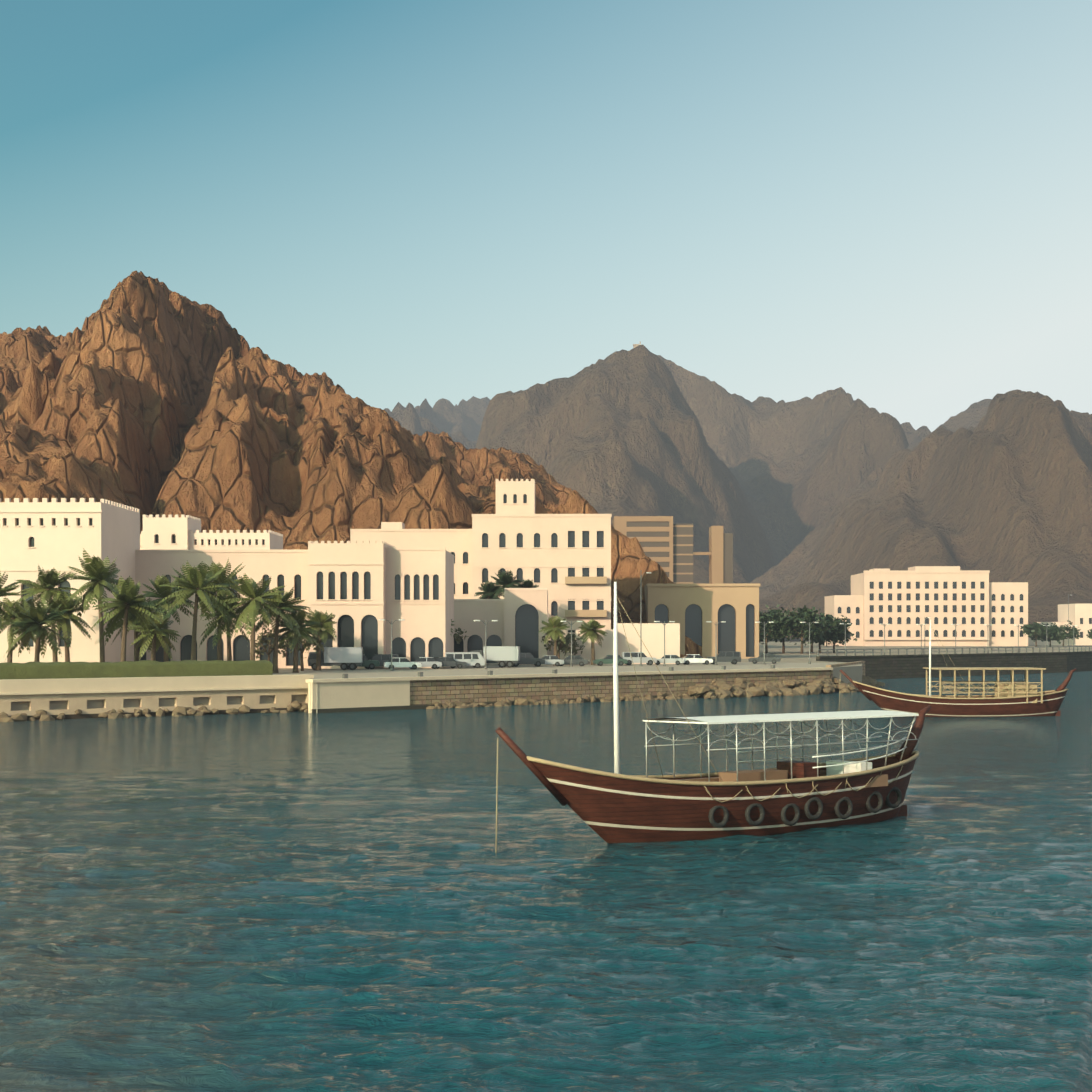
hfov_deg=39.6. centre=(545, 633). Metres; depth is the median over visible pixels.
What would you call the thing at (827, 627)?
dark trees grove
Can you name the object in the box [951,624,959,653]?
promenade lamp
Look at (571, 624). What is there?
lamp post
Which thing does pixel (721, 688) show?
rip rap
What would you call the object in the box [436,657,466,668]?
car
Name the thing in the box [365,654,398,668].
suv
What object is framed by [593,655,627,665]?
sedan
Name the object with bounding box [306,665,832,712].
quay wall
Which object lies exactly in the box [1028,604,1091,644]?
building
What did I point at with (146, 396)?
crag mountain
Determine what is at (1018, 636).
promenade lamp
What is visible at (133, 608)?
garden palms
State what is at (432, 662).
sedan
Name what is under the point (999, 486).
mountain
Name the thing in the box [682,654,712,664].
car
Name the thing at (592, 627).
quay palms
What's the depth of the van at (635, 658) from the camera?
206.85 m
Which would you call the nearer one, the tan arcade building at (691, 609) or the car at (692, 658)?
the car at (692, 658)
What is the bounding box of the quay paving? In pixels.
[273,662,838,678]
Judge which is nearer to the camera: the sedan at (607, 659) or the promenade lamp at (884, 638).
the sedan at (607, 659)
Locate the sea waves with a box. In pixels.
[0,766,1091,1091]
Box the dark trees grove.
[759,604,1091,653]
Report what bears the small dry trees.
on the quay paving
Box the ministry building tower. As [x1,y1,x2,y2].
[350,479,611,639]
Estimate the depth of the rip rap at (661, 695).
162.60 m
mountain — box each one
[0,270,701,657]
[384,345,930,638]
[750,389,1091,637]
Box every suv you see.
[348,654,379,668]
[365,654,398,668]
[514,653,544,666]
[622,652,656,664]
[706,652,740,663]
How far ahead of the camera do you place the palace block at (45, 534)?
176.87 m
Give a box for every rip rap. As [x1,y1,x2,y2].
[0,701,307,721]
[426,691,698,708]
[688,675,884,698]
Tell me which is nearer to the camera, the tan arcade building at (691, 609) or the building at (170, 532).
the building at (170, 532)
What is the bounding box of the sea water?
[0,671,1091,1086]
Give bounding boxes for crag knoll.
[0,418,142,533]
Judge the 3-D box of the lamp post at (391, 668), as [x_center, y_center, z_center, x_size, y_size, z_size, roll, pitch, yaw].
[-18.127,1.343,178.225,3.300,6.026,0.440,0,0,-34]
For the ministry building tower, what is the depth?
238.03 m
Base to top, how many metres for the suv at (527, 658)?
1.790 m
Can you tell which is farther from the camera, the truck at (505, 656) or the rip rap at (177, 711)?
the truck at (505, 656)
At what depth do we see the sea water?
93.89 m
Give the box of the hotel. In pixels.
[825,566,1027,645]
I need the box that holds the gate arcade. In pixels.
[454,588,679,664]
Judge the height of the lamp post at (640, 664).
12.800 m
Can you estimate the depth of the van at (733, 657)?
212.63 m
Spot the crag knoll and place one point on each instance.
(35, 464)
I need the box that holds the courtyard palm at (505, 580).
[474,570,538,598]
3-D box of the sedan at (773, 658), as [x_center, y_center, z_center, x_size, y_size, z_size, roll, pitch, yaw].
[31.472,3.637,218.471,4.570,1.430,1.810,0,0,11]
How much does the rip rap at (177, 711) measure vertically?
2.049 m
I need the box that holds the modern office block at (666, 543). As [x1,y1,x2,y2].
[612,516,732,583]
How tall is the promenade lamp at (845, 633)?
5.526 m
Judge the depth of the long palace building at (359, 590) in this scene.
190.24 m
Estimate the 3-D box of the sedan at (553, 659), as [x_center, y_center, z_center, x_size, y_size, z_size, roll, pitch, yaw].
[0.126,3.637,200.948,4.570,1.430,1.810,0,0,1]
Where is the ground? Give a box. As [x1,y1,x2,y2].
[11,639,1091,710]
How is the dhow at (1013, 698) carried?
on the sea water
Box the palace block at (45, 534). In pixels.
[0,498,139,662]
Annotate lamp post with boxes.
[379,619,404,670]
[474,620,497,668]
[561,621,581,665]
[639,570,650,665]
[654,621,674,665]
[706,621,725,664]
[755,622,773,663]
[800,622,818,663]
[1068,594,1069,645]
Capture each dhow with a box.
[495,582,930,851]
[839,620,1076,716]
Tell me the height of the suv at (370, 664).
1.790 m
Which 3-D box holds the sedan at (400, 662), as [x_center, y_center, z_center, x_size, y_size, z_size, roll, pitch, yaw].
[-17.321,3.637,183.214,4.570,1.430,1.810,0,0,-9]
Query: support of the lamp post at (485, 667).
on the quay paving
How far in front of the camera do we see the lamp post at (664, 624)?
203.63 m
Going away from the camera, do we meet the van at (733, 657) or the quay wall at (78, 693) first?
the quay wall at (78, 693)
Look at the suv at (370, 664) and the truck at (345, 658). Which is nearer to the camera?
the truck at (345, 658)
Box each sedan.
[383,658,421,669]
[409,657,441,668]
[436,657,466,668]
[542,655,563,665]
[559,655,588,665]
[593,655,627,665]
[655,654,684,664]
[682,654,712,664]
[748,654,780,663]
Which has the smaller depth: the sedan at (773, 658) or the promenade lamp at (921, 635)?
the sedan at (773, 658)
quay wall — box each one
[0,674,313,719]
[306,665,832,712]
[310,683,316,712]
[816,646,1066,678]
[1065,646,1091,671]
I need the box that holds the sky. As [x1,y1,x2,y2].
[0,0,1091,431]
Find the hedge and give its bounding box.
[0,660,272,679]
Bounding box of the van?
[445,652,484,667]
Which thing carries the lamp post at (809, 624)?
on the quay paving
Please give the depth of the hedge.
140.17 m
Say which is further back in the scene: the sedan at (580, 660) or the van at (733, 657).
the van at (733, 657)
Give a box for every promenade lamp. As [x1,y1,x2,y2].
[840,623,850,655]
[883,624,885,654]
[916,624,925,653]
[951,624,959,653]
[1014,625,1021,652]
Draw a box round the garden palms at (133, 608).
[0,548,319,672]
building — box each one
[135,541,453,668]
[140,515,282,549]
[644,583,759,658]
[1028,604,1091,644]
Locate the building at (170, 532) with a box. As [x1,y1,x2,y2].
[140,515,282,549]
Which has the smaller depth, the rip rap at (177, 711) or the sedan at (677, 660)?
the rip rap at (177, 711)
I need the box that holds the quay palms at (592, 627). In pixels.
[304,608,607,670]
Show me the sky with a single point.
(888, 203)
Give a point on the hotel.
(974, 604)
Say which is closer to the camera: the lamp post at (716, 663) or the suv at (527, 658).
the suv at (527, 658)
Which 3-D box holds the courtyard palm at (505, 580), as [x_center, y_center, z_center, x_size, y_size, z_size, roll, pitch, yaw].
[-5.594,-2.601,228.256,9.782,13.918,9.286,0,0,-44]
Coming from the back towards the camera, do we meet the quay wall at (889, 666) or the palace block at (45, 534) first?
the quay wall at (889, 666)
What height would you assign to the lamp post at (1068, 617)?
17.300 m
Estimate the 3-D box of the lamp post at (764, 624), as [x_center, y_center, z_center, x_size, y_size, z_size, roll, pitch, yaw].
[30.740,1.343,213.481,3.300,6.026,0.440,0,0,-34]
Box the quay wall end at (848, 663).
[826,661,864,681]
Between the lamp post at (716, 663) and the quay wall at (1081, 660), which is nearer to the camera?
the lamp post at (716, 663)
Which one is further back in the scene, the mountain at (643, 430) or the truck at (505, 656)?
the mountain at (643, 430)
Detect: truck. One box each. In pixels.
[307,647,362,669]
[470,646,519,667]
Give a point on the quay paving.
(409, 672)
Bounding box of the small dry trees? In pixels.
[248,628,584,670]

